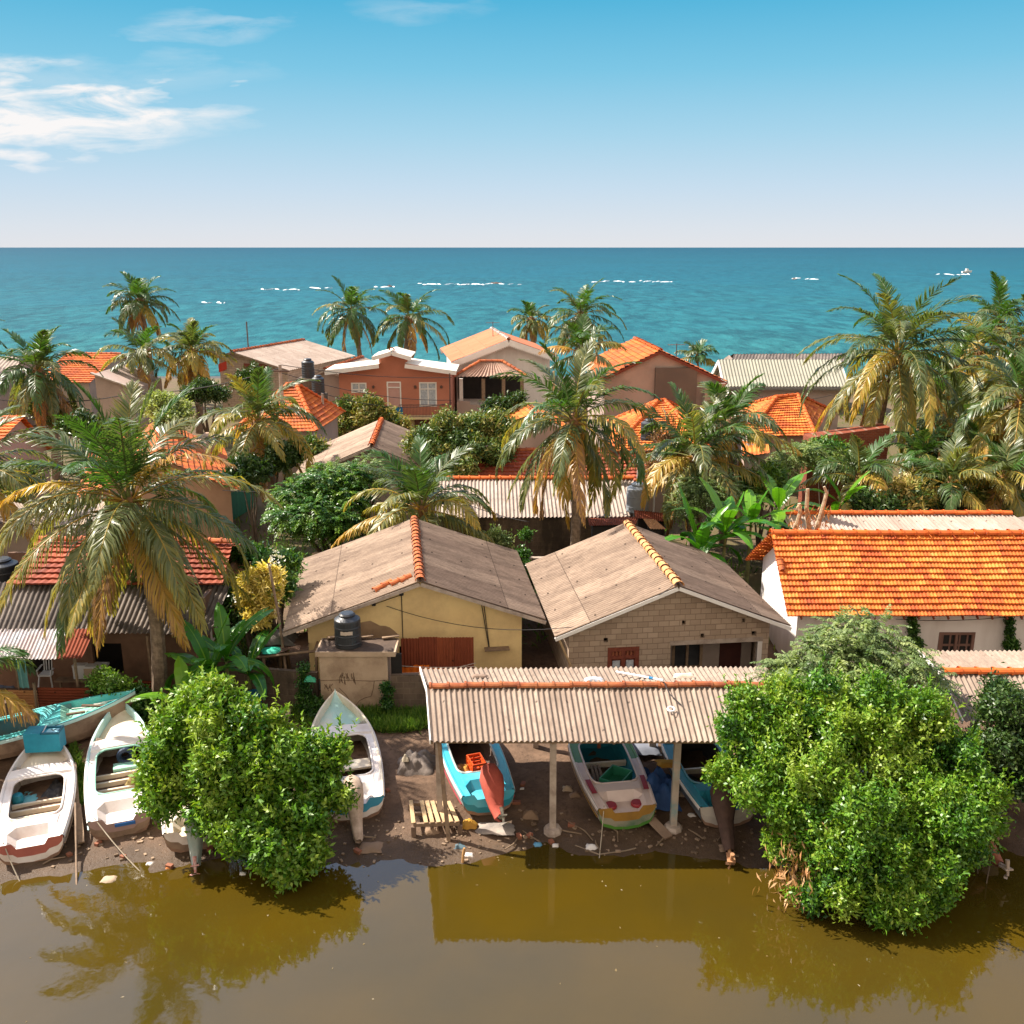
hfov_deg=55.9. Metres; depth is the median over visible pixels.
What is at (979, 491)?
bush
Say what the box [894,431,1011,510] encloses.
coconut palm
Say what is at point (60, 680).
porch table
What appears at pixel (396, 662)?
doorway
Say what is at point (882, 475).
coconut palm
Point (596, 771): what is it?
loose boards
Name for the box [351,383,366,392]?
window
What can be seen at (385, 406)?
cable
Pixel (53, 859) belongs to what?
driftwood stick
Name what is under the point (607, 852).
rope
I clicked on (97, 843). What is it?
brick fragment
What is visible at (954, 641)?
window
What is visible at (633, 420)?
tiled house
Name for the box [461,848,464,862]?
bare stick
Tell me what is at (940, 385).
coconut palm
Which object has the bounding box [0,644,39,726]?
coconut palm
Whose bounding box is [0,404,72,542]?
coconut palm
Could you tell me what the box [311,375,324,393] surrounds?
water tank
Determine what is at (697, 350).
coconut palm
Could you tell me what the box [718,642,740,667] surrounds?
door
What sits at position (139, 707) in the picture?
bush
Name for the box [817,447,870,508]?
bush
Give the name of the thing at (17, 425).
tiled house
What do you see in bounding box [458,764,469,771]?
yellow net
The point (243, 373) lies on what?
tree
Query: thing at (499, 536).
bush
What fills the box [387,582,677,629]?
cable
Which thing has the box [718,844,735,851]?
stone
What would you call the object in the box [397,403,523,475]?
tree
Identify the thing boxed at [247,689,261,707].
blue drum
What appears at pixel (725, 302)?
sea
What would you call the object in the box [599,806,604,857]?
mooring rope
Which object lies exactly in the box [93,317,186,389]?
coconut palm
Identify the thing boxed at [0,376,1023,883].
ground
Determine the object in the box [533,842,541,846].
litter scrap
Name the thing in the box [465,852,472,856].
litter scrap
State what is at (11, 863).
mooring rope
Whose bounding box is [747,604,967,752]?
tree
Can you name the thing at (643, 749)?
grey sheet
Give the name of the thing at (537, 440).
tiled house
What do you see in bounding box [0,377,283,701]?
coconut palm
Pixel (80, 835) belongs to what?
oar
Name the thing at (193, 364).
coconut palm
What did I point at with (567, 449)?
coconut palm
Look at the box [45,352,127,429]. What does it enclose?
tiled house
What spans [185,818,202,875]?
outboard motor
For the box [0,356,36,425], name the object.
gabled house
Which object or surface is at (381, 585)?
fallen tile
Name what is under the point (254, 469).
tree
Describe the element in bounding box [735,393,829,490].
tiled house
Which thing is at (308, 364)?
water tank
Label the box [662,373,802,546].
coconut palm
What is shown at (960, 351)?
coconut palm
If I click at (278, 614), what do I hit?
leaning pole
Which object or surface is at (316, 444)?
bush
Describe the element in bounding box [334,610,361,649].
water tank
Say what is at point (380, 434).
gabled house
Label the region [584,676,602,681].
plastic bag
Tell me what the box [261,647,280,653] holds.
green sheet
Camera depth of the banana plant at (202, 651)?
30.56 m
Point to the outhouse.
(362, 672)
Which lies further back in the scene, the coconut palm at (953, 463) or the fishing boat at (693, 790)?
the coconut palm at (953, 463)
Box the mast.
[246,322,248,346]
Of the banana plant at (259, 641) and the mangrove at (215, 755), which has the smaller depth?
the mangrove at (215, 755)
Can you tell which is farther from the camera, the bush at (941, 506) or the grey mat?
the bush at (941, 506)
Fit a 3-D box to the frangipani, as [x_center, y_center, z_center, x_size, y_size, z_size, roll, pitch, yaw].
[-8.816,3.428,33.858,2.347,4.800,2.623,0,15,0]
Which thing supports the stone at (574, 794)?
on the ground at (528, 764)
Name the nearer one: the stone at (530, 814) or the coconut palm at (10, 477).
the stone at (530, 814)
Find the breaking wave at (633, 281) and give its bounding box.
[593,280,672,281]
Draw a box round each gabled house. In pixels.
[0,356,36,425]
[282,515,546,689]
[293,417,449,521]
[315,355,369,404]
[440,327,558,418]
[525,519,791,687]
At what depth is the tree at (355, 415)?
67.86 m
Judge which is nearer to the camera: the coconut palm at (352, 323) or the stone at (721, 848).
the stone at (721, 848)
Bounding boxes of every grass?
[68,740,85,806]
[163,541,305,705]
[289,696,427,734]
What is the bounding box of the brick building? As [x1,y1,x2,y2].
[797,423,889,510]
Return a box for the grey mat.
[475,822,514,834]
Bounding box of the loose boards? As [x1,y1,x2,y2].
[590,764,602,781]
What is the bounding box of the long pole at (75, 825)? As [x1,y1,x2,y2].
[74,802,77,884]
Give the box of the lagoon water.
[0,842,1023,1023]
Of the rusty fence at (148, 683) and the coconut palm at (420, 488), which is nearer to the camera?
the rusty fence at (148, 683)
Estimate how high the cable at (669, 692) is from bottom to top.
0.308 m
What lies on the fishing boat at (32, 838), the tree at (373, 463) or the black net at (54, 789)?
the black net at (54, 789)
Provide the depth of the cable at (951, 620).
33.10 m
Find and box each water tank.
[0,556,18,582]
[301,358,314,378]
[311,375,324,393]
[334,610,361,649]
[626,482,648,512]
[637,418,656,511]
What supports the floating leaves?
on the lagoon water
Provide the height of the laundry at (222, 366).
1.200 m
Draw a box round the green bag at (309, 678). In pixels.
[304,675,315,681]
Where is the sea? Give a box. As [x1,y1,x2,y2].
[0,248,1023,375]
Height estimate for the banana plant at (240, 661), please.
3.870 m
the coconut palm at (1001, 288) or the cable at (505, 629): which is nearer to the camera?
the cable at (505, 629)
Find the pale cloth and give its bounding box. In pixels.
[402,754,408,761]
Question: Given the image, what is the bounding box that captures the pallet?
[408,800,462,836]
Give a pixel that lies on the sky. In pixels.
(124, 123)
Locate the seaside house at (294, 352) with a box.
[219,338,354,421]
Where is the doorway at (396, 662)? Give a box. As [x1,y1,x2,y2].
[391,653,401,673]
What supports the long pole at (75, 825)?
on the ground at (528, 764)
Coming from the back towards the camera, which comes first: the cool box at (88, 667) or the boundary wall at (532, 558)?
the boundary wall at (532, 558)
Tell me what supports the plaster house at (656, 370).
on the ground at (528, 764)
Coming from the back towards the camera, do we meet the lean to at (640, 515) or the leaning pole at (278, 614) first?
the lean to at (640, 515)
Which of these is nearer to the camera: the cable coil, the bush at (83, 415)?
the cable coil
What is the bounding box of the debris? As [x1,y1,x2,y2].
[51,806,753,867]
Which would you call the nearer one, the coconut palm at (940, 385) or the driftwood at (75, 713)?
the driftwood at (75, 713)
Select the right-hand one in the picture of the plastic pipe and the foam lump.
the plastic pipe
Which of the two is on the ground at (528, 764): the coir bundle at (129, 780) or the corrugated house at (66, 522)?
the corrugated house at (66, 522)
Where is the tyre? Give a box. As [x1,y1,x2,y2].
[116,747,134,762]
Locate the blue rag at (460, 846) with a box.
[454,842,465,848]
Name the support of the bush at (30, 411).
on the ground at (528, 764)
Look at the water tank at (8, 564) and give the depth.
34.51 m
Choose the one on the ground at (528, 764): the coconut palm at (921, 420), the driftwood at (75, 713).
the coconut palm at (921, 420)
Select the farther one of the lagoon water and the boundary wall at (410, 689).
the boundary wall at (410, 689)
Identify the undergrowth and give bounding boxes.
[42,397,978,652]
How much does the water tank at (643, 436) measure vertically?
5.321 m
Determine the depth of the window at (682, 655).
33.69 m
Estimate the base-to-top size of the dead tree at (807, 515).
2.162 m
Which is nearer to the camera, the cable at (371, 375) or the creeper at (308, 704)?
the creeper at (308, 704)
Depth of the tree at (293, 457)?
49.80 m
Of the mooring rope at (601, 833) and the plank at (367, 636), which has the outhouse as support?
the plank at (367, 636)
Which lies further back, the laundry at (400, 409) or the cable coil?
the laundry at (400, 409)
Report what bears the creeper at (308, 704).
on the ground at (528, 764)
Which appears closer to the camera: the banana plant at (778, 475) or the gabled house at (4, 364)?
the banana plant at (778, 475)
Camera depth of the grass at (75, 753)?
27.88 m
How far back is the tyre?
27.98 m
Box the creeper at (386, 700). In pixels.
[378,680,395,710]
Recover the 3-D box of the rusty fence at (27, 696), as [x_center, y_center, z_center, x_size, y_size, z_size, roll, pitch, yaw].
[-15.708,6.104,31.032,0.981,0.840,0.089,1,15,3]
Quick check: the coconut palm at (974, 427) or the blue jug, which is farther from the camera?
the coconut palm at (974, 427)
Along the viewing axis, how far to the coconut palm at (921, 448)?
50.73 m
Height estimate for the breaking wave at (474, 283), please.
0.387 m
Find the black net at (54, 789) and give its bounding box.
[40,779,63,797]
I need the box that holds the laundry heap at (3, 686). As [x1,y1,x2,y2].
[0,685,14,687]
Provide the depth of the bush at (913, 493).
45.76 m
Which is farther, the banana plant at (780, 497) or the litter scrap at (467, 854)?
the banana plant at (780, 497)
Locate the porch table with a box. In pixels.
[54,672,123,687]
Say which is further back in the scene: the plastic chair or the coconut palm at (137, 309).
the coconut palm at (137, 309)
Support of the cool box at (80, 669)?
on the porch table
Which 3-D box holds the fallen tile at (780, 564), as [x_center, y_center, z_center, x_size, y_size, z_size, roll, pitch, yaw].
[9.469,1.834,33.950,0.296,0.392,0.432,0,15,0]
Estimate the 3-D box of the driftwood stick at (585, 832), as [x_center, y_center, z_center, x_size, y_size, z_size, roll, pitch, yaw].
[1.928,8.435,25.412,0.073,0.068,0.778,-9,18,-29]
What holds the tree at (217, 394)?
on the ground at (528, 764)
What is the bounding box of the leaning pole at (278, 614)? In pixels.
[267,563,286,668]
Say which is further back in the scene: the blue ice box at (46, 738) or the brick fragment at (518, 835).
the blue ice box at (46, 738)
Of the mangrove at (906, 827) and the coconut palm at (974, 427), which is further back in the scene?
the coconut palm at (974, 427)
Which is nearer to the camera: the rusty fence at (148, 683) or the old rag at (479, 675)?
the old rag at (479, 675)
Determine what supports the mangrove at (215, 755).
on the ground at (528, 764)
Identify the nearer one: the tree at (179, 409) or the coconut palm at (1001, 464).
the coconut palm at (1001, 464)
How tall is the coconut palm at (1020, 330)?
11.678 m
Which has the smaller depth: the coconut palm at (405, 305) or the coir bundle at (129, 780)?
the coir bundle at (129, 780)
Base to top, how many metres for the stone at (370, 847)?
0.105 m
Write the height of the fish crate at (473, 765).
0.317 m
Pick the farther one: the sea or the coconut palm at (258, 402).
the sea
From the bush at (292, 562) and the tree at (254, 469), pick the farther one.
the tree at (254, 469)
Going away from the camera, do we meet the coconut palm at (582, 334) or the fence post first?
the fence post
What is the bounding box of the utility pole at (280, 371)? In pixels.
[273,364,289,405]
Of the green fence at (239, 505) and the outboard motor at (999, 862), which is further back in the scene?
the green fence at (239, 505)
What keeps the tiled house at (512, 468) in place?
on the ground at (528, 764)
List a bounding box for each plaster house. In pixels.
[90,364,162,434]
[587,336,727,456]
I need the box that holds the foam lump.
[462,818,477,829]
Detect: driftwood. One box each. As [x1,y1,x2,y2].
[66,710,84,715]
[81,704,103,706]
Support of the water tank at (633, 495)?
on the corrugated house at (552, 534)
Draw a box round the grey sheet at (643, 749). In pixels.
[632,743,661,755]
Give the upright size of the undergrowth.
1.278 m
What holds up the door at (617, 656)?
in the gabled house at (708, 610)
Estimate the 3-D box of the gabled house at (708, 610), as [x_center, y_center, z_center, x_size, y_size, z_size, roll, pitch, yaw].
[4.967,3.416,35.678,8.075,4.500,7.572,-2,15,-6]
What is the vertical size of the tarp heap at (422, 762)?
0.592 m
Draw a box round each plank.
[361,634,372,637]
[382,634,398,638]
[649,817,672,839]
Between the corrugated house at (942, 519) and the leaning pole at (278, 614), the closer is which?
the leaning pole at (278, 614)
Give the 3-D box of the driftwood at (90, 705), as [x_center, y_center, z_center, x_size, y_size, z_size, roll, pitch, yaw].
[-12.826,5.941,29.557,0.755,0.070,0.090,2,15,6]
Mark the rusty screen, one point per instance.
(423, 652)
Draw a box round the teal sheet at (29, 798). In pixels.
[23,791,37,802]
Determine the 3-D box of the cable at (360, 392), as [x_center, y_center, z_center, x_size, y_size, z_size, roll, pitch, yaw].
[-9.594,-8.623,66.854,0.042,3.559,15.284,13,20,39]
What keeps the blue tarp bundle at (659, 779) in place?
on the ground at (528, 764)
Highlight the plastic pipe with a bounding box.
[616,671,663,680]
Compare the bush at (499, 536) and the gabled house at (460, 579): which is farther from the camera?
the bush at (499, 536)
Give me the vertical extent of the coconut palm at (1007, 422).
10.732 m
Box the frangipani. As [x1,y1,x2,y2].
[225,548,285,666]
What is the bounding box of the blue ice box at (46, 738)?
[23,725,65,752]
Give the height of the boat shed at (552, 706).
3.866 m
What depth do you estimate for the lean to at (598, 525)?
43.17 m
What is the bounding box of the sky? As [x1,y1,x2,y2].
[0,0,1023,247]
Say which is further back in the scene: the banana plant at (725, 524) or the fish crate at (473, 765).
the banana plant at (725, 524)
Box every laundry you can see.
[218,361,226,371]
[395,407,402,413]
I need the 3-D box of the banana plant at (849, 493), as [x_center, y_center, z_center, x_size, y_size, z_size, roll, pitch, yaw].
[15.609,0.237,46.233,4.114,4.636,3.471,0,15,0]
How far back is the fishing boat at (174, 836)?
24.62 m
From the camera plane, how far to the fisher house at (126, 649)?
32.68 m
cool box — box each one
[72,663,87,678]
[83,662,109,677]
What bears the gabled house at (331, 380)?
on the ground at (528, 764)
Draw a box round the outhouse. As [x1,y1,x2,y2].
[315,638,401,707]
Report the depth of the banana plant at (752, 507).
40.88 m
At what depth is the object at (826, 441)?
51.18 m
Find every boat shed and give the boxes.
[419,666,794,841]
[920,650,1023,727]
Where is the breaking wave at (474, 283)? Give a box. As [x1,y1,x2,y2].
[418,283,521,284]
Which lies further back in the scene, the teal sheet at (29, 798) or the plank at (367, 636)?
the plank at (367, 636)
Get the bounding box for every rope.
[3,842,19,880]
[94,818,139,870]
[575,845,635,854]
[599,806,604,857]
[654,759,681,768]
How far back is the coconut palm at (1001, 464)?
47.19 m
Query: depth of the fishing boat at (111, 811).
26.85 m
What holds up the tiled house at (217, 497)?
on the ground at (528, 764)
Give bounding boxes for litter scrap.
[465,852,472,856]
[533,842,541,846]
[562,785,572,791]
[585,844,596,849]
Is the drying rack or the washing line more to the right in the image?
the washing line
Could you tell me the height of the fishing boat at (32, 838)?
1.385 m
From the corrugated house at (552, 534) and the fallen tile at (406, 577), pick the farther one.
the corrugated house at (552, 534)
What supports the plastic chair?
on the ground at (528, 764)
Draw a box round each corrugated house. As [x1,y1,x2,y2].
[0,502,39,555]
[33,501,104,541]
[435,475,634,555]
[723,353,846,361]
[766,509,1023,533]
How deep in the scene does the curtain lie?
30.91 m
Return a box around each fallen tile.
[371,579,391,591]
[388,576,402,585]
[399,573,411,581]
[775,558,784,569]
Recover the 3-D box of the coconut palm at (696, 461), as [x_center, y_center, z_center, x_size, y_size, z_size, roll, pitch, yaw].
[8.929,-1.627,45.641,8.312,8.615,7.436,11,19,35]
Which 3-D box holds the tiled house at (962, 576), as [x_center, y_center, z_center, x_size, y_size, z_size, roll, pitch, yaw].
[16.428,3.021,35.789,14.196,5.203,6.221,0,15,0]
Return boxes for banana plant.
[125,656,225,702]
[164,609,264,691]
[173,602,274,687]
[194,623,280,699]
[664,485,760,563]
[671,477,781,558]
[710,489,793,584]
[738,470,829,529]
[794,470,870,509]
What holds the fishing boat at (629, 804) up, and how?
on the ground at (528, 764)
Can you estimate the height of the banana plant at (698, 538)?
5.312 m
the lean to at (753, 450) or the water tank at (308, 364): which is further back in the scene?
the water tank at (308, 364)
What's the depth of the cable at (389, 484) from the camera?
44.94 m
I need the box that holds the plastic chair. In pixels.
[36,658,53,687]
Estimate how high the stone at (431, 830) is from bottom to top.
0.174 m
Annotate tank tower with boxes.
[296,377,311,389]
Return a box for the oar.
[74,762,84,843]
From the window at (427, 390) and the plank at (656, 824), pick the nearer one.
the plank at (656, 824)
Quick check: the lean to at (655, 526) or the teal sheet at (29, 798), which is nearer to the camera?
the teal sheet at (29, 798)
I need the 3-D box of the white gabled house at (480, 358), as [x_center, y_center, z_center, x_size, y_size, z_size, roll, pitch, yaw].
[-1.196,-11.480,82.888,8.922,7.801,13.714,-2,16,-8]
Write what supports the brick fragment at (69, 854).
on the ground at (528, 764)
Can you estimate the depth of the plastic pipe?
26.82 m
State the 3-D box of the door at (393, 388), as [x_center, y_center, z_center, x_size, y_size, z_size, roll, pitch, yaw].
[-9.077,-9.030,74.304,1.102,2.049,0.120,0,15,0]
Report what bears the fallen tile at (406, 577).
on the gabled house at (460, 579)
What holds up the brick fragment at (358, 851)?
on the ground at (528, 764)
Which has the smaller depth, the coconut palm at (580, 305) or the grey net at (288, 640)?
the grey net at (288, 640)
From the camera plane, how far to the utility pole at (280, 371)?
60.84 m
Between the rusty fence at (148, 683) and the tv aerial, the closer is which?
the rusty fence at (148, 683)
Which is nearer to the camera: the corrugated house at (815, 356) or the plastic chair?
the plastic chair
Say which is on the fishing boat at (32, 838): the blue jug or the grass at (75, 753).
the blue jug
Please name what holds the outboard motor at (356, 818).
attached to the fishing boat at (335, 704)
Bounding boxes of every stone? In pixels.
[99,875,116,882]
[359,841,382,853]
[424,826,439,834]
[522,809,538,819]
[569,791,580,797]
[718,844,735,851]
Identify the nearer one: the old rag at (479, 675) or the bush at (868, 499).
the old rag at (479, 675)
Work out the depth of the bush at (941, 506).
47.68 m
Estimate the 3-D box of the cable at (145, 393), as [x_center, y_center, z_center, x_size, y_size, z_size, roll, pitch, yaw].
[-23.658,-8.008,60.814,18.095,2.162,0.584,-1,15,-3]
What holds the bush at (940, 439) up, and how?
on the ground at (528, 764)
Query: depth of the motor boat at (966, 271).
594.01 m
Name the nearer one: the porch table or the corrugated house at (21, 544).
the porch table
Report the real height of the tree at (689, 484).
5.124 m
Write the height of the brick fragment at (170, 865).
0.090 m
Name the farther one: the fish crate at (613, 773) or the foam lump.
the fish crate at (613, 773)
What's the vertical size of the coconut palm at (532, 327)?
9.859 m
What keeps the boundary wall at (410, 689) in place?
on the ground at (528, 764)
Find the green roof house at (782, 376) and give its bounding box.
[711,359,846,434]
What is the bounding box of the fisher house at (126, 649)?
[0,535,243,689]
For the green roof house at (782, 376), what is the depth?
74.90 m
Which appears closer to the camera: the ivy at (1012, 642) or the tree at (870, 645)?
the tree at (870, 645)
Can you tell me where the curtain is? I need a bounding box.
[16,659,28,687]
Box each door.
[387,382,401,407]
[607,646,638,687]
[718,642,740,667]
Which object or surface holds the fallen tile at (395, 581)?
on the gabled house at (460, 579)
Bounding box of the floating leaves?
[26,855,1002,1021]
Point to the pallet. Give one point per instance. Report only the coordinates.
(429, 812)
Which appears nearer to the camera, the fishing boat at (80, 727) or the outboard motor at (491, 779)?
the outboard motor at (491, 779)
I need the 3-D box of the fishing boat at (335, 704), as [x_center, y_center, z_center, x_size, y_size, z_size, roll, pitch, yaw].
[-4.928,6.954,28.212,2.018,1.394,5.458,-4,16,-14]
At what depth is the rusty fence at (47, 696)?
30.89 m
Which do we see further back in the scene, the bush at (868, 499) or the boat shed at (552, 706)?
the bush at (868, 499)
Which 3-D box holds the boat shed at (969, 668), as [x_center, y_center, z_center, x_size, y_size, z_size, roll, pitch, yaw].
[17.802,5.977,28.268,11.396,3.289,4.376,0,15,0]
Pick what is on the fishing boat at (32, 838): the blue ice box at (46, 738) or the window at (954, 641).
the blue ice box at (46, 738)
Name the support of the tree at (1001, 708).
on the ground at (528, 764)
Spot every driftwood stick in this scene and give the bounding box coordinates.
[42,857,64,863]
[562,830,581,834]
[576,825,592,840]
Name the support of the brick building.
on the ground at (528, 764)
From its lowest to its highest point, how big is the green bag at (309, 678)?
0.183 m
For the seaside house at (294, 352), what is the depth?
83.17 m
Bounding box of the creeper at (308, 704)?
[293,661,324,719]
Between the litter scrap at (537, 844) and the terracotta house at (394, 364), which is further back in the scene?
the terracotta house at (394, 364)
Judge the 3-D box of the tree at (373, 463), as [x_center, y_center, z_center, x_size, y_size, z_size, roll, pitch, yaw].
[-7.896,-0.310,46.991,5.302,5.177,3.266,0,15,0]
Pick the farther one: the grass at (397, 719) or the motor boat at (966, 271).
the motor boat at (966, 271)
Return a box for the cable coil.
[667,706,674,711]
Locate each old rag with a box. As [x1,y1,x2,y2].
[471,674,487,677]
[673,672,695,678]
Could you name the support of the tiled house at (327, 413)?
on the ground at (528, 764)
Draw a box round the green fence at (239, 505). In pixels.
[195,486,255,531]
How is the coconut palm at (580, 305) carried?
on the ground at (528, 764)
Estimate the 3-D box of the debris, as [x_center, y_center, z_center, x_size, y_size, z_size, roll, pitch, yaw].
[-3.271,8.376,25.459,19.500,0.387,3.354,0,15,0]
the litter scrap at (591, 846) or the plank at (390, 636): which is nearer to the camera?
the litter scrap at (591, 846)
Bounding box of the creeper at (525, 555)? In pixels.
[515,525,537,591]
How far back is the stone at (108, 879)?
23.66 m
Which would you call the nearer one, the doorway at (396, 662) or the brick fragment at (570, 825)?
the brick fragment at (570, 825)
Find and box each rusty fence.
[7,690,38,711]
[37,687,93,706]
[128,680,170,695]
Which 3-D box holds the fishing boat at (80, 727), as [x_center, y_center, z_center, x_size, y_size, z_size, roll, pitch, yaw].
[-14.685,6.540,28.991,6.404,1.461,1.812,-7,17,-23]
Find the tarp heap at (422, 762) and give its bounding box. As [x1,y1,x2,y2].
[397,749,435,775]
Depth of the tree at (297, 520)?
44.42 m
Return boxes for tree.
[140,389,198,469]
[178,373,232,432]
[220,445,278,541]
[225,359,272,411]
[256,438,307,531]
[260,460,381,551]
[295,452,394,539]
[332,388,415,436]
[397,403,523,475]
[478,385,529,415]
[644,404,753,536]
[660,467,747,546]
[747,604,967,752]
[760,437,831,534]
[787,486,831,529]
[963,662,1023,809]
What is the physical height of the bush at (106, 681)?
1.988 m
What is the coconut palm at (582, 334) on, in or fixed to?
on the ground at (528, 764)
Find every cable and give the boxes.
[0,368,277,402]
[223,484,528,521]
[280,364,451,377]
[282,373,442,400]
[323,393,448,407]
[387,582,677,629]
[663,682,681,704]
[898,616,1011,620]
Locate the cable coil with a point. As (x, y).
(668, 707)
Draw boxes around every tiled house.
[0,415,51,506]
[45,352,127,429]
[75,423,239,537]
[233,381,345,485]
[471,447,651,525]
[503,401,564,447]
[607,398,710,511]
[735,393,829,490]
[745,528,1023,674]
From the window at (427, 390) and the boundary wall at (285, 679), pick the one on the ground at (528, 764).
the boundary wall at (285, 679)
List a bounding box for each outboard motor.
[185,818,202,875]
[343,774,363,842]
[479,763,508,824]
[988,841,1013,878]
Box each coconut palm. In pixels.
[0,325,103,479]
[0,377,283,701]
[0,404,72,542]
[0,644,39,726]
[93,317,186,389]
[102,271,180,374]
[151,317,237,433]
[191,366,326,522]
[312,275,388,355]
[331,435,497,548]
[369,289,454,360]
[489,337,661,545]
[507,300,556,342]
[538,313,627,443]
[539,278,626,386]
[616,381,787,547]
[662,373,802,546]
[674,338,718,366]
[795,272,1019,458]
[796,432,914,509]
[883,349,1000,468]
[883,422,957,480]
[890,319,1019,427]
[891,368,1022,468]
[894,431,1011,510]
[919,418,1023,514]
[924,308,1023,413]
[938,340,1023,488]
[944,271,1023,415]
[954,430,1023,517]
[969,294,1023,407]
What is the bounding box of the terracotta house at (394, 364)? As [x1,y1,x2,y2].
[324,346,458,432]
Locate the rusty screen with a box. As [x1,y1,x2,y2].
[401,637,473,672]
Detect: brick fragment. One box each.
[66,851,72,856]
[94,840,101,846]
[165,863,173,868]
[354,847,361,854]
[512,800,520,804]
[516,832,521,839]
[568,822,574,827]
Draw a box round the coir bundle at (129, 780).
[125,771,137,784]
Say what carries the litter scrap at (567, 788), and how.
on the ground at (528, 764)
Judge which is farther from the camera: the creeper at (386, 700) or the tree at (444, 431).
the tree at (444, 431)
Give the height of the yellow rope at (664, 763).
0.119 m
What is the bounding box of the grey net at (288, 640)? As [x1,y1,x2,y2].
[264,629,297,645]
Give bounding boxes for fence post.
[32,682,37,708]
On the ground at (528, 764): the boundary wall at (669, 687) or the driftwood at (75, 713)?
the boundary wall at (669, 687)
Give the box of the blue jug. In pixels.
[12,792,23,804]
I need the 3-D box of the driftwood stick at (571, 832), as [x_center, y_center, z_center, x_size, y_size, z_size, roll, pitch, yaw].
[1.496,8.432,25.443,0.703,0.068,0.082,5,16,17]
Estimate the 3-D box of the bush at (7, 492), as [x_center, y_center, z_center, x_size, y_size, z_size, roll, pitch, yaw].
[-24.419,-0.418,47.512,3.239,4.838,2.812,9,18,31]
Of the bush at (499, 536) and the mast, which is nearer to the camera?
the bush at (499, 536)
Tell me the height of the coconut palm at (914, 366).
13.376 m
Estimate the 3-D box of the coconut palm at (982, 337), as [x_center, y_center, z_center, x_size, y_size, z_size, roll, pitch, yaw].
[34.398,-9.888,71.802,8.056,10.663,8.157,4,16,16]
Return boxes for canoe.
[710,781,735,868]
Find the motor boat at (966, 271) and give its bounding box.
[961,269,971,272]
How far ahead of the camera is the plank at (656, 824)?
25.40 m
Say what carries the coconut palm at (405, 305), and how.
on the ground at (528, 764)
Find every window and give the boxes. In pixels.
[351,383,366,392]
[419,382,436,406]
[671,644,702,667]
[937,632,975,651]
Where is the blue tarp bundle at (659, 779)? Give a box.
[644,766,681,811]
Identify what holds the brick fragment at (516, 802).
on the ground at (528, 764)
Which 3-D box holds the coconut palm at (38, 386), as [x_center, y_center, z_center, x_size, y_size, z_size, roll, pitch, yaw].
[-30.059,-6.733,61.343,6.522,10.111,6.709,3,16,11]
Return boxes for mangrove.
[127,663,360,897]
[700,650,1023,937]
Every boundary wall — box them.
[229,667,319,708]
[391,673,462,708]
[530,556,543,560]
[609,682,857,689]
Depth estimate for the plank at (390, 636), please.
31.53 m
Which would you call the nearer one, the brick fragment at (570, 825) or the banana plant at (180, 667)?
the brick fragment at (570, 825)
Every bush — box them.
[0,457,48,504]
[25,396,78,474]
[52,405,118,455]
[79,664,127,696]
[83,676,173,727]
[222,530,307,662]
[231,558,293,668]
[299,431,330,465]
[484,523,515,548]
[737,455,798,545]
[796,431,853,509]
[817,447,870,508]
[843,481,906,510]
[864,465,939,510]
[905,420,954,457]
[913,470,982,510]
[957,466,1023,510]
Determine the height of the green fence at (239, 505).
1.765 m
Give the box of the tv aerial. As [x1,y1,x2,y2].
[668,343,684,358]
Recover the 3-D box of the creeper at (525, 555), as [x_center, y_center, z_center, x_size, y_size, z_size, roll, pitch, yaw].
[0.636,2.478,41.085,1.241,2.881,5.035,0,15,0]
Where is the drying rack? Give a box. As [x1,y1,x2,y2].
[256,631,317,670]
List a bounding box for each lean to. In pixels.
[588,517,637,536]
[634,510,664,535]
[643,518,664,534]
[741,441,769,513]
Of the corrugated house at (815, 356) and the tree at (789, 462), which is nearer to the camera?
the tree at (789, 462)
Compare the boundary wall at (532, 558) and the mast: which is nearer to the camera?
the boundary wall at (532, 558)
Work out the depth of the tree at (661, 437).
47.97 m
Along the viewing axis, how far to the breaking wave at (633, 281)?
442.25 m
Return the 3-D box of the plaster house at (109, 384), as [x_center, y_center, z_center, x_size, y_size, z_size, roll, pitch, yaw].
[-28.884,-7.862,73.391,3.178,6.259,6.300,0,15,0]
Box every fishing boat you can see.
[0,688,134,758]
[0,745,76,864]
[84,704,151,839]
[161,806,219,852]
[311,690,384,821]
[442,743,514,815]
[567,743,656,829]
[660,743,754,827]
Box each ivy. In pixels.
[905,616,927,666]
[1001,616,1021,651]
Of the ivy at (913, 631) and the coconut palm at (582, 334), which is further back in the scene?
the coconut palm at (582, 334)
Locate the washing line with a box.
[405,666,475,667]
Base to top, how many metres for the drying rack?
2.053 m
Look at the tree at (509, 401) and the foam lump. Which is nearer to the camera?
the foam lump
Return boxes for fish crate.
[466,752,486,771]
[599,765,632,782]
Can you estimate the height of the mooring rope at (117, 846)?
0.836 m
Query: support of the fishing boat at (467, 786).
on the ground at (528, 764)
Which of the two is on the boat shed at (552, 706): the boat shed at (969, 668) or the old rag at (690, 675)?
the old rag at (690, 675)

